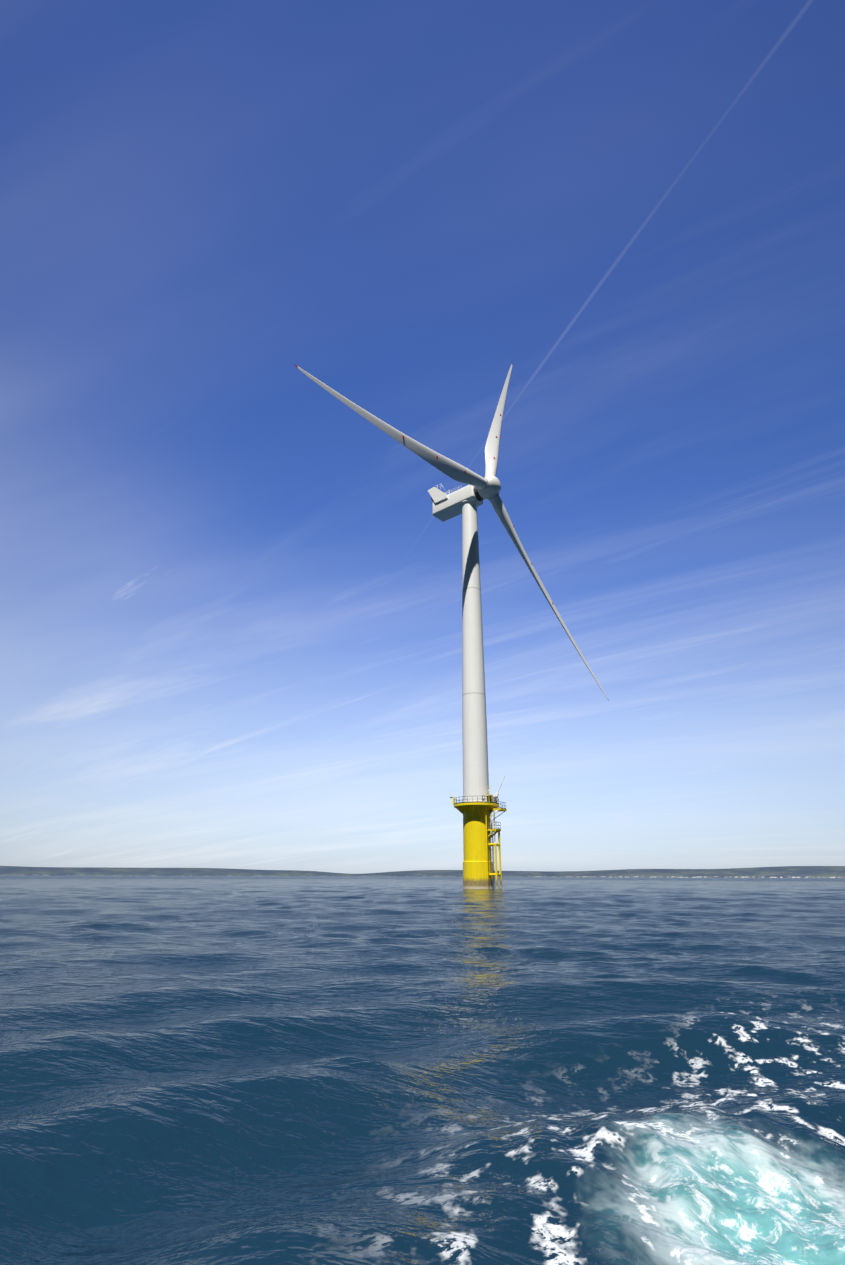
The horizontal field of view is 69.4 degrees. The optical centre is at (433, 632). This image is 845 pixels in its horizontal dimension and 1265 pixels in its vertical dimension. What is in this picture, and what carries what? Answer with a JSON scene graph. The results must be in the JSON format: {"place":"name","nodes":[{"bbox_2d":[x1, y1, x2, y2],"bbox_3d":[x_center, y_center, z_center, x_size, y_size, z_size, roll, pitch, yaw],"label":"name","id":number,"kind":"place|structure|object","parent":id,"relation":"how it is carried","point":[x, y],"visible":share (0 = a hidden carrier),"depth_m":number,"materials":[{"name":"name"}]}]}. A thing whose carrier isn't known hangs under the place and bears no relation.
{"place":"outdoors","nodes":[
{"label":"outdoors","id":0,"kind":"place"},
{"bbox_2d":[0,876,844,1264],"bbox_3d":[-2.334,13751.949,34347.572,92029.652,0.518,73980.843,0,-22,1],"label":"sea","id":1,"kind":"structure","parent":0,"point":[264,1070],"depth_m":6.68,"materials":[{"name":"liquid"}]},
{"bbox_2d":[454,802,498,888],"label":"transition piece","id":2,"kind":"object","parent":1,"relation":"in","point":[474,852],"visible":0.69,"depth_m":111.36,"materials":[{"name":"yellow metal"}]},
{"bbox_2d":[485,810,501,888],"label":"ladder","id":3,"kind":"object","parent":2,"relation":"on","point":[495,874],"visible":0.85,"depth_m":110.72,"materials":[{"name":"metal"}]},
{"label":"platform deck","id":4,"kind":"structure","parent":2,"relation":"on","visible":0},
{"bbox_2d":[462,501,488,801],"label":"tower","id":5,"kind":"structure","parent":4,"relation":"on","point":[475,756],"depth_m":123.97,"materials":[{"name":"white metal"}]},
{"bbox_2d":[428,483,483,521],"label":"nacelle","id":6,"kind":"object","parent":5,"relation":"on","point":[445,507],"visible":0.85,"depth_m":143.03,"materials":[{"name":"white metal"}]},
{"bbox_2d":[477,475,500,499],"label":"hub","id":7,"kind":"object","parent":6,"relation":"attached to","point":[492,489],"visible":0.9,"depth_m":136.71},
{"bbox_2d":[294,364,486,488],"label":"blade","id":8,"kind":"object","parent":7,"relation":"attached to","point":[454,470],"visible":1,"depth_m":118.78,"materials":[{"name":"white plastic"}]},
{"bbox_2d":[485,364,512,476],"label":"blade","id":9,"kind":"object","parent":7,"relation":"attached to","point":[492,451],"visible":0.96,"depth_m":150.21,"materials":[{"name":"white plastic"}]},
{"bbox_2d":[489,495,608,699],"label":"blade","id":10,"kind":"object","parent":7,"relation":"attached to","point":[497,504],"visible":0.98,"depth_m":139.86,"materials":[{"name":"white plastic"}]},
{"bbox_2d":[450,776,506,820],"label":"platform furniture","id":11,"kind":"object","parent":4,"relation":"on","point":[492,799],"visible":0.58,"depth_m":113.80,"materials":[{"name":"metal"}]},
{"bbox_2d":[0,866,844,877],"bbox_3d":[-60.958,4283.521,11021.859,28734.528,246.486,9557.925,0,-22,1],"label":"coast hills","id":12,"kind":"structure","parent":0,"point":[802,872],"depth_m":13254.64,"materials":[{"name":"grey"}]},
{"bbox_2d":[0,0,844,873],"label":"sky","id":13,"kind":"structure","parent":0,"point":[231,599],"materials":[{"name":"blue"}]}
]}

